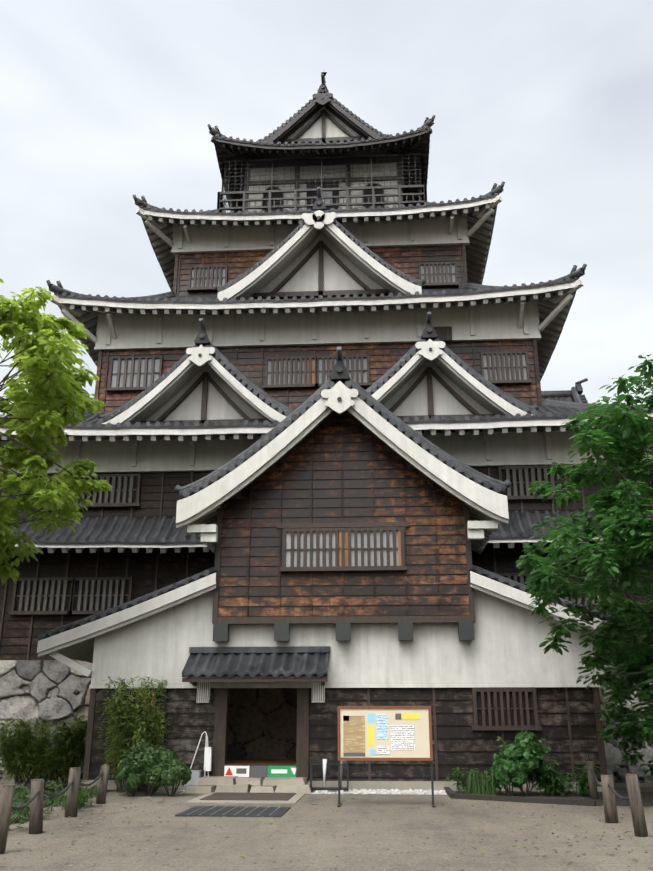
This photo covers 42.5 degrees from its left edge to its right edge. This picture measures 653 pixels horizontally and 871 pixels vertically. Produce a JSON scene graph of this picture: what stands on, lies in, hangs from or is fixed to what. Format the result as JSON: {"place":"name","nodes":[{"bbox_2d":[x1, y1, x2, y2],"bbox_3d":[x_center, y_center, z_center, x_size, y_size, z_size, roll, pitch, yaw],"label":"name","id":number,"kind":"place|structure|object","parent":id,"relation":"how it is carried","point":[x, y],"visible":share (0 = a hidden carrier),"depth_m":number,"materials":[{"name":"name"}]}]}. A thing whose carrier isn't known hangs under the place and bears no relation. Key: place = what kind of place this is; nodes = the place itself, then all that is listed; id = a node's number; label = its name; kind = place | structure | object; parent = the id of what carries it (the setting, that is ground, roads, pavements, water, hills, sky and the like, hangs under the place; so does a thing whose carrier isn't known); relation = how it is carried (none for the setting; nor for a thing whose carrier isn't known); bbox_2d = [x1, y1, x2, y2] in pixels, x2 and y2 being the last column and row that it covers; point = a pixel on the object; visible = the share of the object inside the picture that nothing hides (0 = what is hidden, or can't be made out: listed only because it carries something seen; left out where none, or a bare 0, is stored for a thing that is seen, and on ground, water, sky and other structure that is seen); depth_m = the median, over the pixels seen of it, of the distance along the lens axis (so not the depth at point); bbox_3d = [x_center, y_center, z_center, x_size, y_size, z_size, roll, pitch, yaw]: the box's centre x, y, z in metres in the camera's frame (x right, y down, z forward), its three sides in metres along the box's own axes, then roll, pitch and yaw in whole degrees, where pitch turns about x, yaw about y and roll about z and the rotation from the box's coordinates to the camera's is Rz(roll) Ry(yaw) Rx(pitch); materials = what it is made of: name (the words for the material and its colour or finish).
{"place":"outdoors","nodes":[
{"label":"outdoors","id":0,"kind":"place"},
{"bbox_2d":[0,72,652,659],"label":"castle tower","id":1,"kind":"structure","parent":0,"point":[310,252],"depth_m":31.23,"materials":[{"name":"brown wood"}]},
{"bbox_2d":[0,783,652,870],"bbox_3d":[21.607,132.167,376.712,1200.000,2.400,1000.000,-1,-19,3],"label":"ground","id":2,"kind":"structure","parent":0,"point":[247,840],"depth_m":12.04,"materials":[{"name":"soil"}]},
{"bbox_2d":[9,792,63,829],"bbox_3d":[-5.156,6.058,13.373,1.564,0.657,3.274,-1,-19,3],"label":"weedy shrub","id":3,"kind":"object","parent":2,"relation":"on","point":[19,818],"visible":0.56,"depth_m":14.03,"materials":[{"name":"green plant"}]},
{"bbox_2d":[0,715,87,784],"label":"bamboo shrub","id":4,"kind":"object","parent":2,"relation":"on","point":[24,753],"visible":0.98,"depth_m":22.66,"materials":[{"name":"green plant"}]},
{"bbox_2d":[0,278,111,583],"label":"tree","id":5,"kind":"object","parent":2,"relation":"on","point":[46,401],"visible":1,"depth_m":20.11,"materials":[{"name":"green plant"}]},
{"bbox_2d":[0,660,113,815],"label":"stone base wall","id":6,"kind":"structure","parent":2,"relation":"on","point":[52,691],"depth_m":25.70,"materials":[{"name":"grey stone"}]},
{"bbox_2d":[14,779,101,810],"bbox_3d":[-5.214,7.024,16.237,1.696,0.704,2.526,3,-19,-9],"label":"weedy shrub","id":7,"kind":"object","parent":2,"relation":"on","point":[85,795],"visible":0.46,"depth_m":16.26,"materials":[{"name":"green plant"}]},
{"bbox_2d":[115,765,145,796],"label":"box shrub","id":8,"kind":"object","parent":2,"relation":"on","point":[134,781],"visible":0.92,"depth_m":18.83,"materials":[{"name":"green plant"}]},
{"bbox_2d":[97,676,169,792],"bbox_3d":[-4.700,7.269,20.565,1.798,2.686,1.482,-1,-19,3],"label":"shrub","id":9,"kind":"object","parent":2,"relation":"on","point":[123,735],"visible":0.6,"depth_m":20.36,"materials":[{"name":"green plant"}]},
{"bbox_2d":[119,741,177,795],"bbox_3d":[-4.085,7.619,19.252,1.438,1.186,1.256,-1,-19,3],"label":"box shrub","id":10,"kind":"object","parent":2,"relation":"on","point":[147,758],"visible":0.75,"depth_m":19.04,"materials":[{"name":"green plant"}]},
{"bbox_2d":[155,753,191,795],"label":"box shrub","id":11,"kind":"object","parent":2,"relation":"on","point":[173,772],"visible":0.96,"depth_m":18.85,"materials":[{"name":"green plant"}]},
{"bbox_2d":[183,731,211,790],"bbox_3d":[-3.162,7.978,20.622,0.653,1.372,0.376,-1,-19,3],"label":"dustpan set","id":12,"kind":"object","parent":2,"relation":"on","point":[196,775],"visible":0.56,"depth_m":20.57,"materials":[{"name":"grey plastic"}]},
{"bbox_2d":[175,792,305,816],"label":"door mats","id":13,"kind":"object","parent":2,"relation":"on","point":[243,798],"depth_m":17.13,"materials":[{"name":"rubber"}]},
{"bbox_2d":[227,688,296,758],"bbox_3d":[-1.316,8.297,24.707,5.000,3.420,1.463,-1,-19,3],"label":"doorway","id":14,"kind":"structure","parent":2,"relation":"on","point":[262,723],"depth_m":24.74,"materials":[{"name":"brown stone"}]},
{"bbox_2d":[0,761,647,853],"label":"rope posts","id":15,"kind":"object","parent":2,"relation":"on","point":[37,792],"visible":0.85,"depth_m":12.59,"materials":[{"name":"brown wood"}]},
{"bbox_2d":[0,791,650,870],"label":"fallen leaves","id":16,"kind":"object","parent":2,"relation":"on","point":[483,853],"depth_m":12.23,"materials":[{"name":"brown plant"}]},
{"bbox_2d":[37,346,652,793],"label":"entrance annex","id":17,"kind":"object","parent":2,"relation":"on","point":[341,524],"visible":0.94,"depth_m":21.59,"materials":[{"name":"brown wood"}]},
{"bbox_2d":[337,706,435,807],"bbox_3d":[1.179,6.432,16.908,1.910,1.885,0.450,-1,-19,3],"label":"notice board","id":18,"kind":"object","parent":2,"relation":"on","point":[384,733],"visible":1,"depth_m":16.98,"materials":[{"name":"beige paper"}]},
{"bbox_2d":[444,787,652,805],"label":"planting bed border","id":19,"kind":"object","parent":2,"relation":"on","point":[537,797],"depth_m":17.94,"materials":[{"name":"grey stone"}]},
{"bbox_2d":[446,765,502,793],"bbox_3d":[3.531,8.067,19.546,1.386,0.772,1.132,-10,-21,27],"label":"shrub","id":20,"kind":"object","parent":19,"relation":"on","point":[463,775],"visible":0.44,"depth_m":19.49,"materials":[{"name":"green plant"}]},
{"bbox_2d":[460,768,495,794],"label":"clump","id":21,"kind":"object","parent":19,"relation":"on","point":[484,791],"visible":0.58,"depth_m":18.82,"materials":[{"name":"green plant"}]},
{"bbox_2d":[490,753,527,795],"bbox_3d":[4.120,7.650,18.973,0.838,0.941,0.897,6,-20,-18],"label":"hydrangea shrub","id":22,"kind":"object","parent":19,"relation":"on","point":[507,771],"visible":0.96,"depth_m":18.74,"materials":[{"name":"green plant"}]},
{"bbox_2d":[497,728,550,795],"bbox_3d":[4.487,7.462,19.231,1.064,1.464,1.108,15,-24,-38],"label":"hydrangea shrub","id":23,"kind":"object","parent":19,"relation":"on","point":[526,747],"visible":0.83,"depth_m":19.07,"materials":[{"name":"green plant"}]},
{"bbox_2d":[528,759,601,795],"bbox_3d":[5.368,7.885,19.206,1.719,0.954,1.361,-1,-19,3],"label":"shrub","id":24,"kind":"object","parent":19,"relation":"on","point":[552,782],"visible":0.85,"depth_m":18.92,"materials":[{"name":"green plant"}]},
{"bbox_2d":[515,354,652,744],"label":"tree","id":25,"kind":"object","parent":2,"relation":"on","point":[631,533],"visible":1,"depth_m":17.06,"materials":[{"name":"green plant"}]},
{"bbox_2d":[593,581,652,776],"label":"tree","id":26,"kind":"object","parent":2,"relation":"on","point":[631,732],"visible":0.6,"depth_m":20.03,"materials":[{"name":"green plant"}]},
{"bbox_2d":[599,662,652,782],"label":"stone base wall","id":27,"kind":"structure","parent":2,"relation":"on","point":[617,769],"depth_m":23.64,"materials":[{"name":"grey stone"}]},
{"bbox_2d":[0,0,652,416],"label":"sky","id":28,"kind":"structure","parent":0,"point":[104,103],"materials":[{"name":"white"}]},
{"bbox_2d":[4,789,651,870],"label":"gravel","id":29,"kind":"structure","parent":0,"point":[397,791],"depth_m":18.66,"materials":[{"name":"white gravel"}]},
{"bbox_2d":[310,749,348,791],"bbox_3d":[0.069,8.052,20.218,0.906,0.970,0.408,-1,-19,3],"label":"umbrella stand","id":30,"kind":"object","parent":29,"relation":"on","point":[324,763],"visible":0.83,"depth_m":20.09,"materials":[{"name":"black metal"}]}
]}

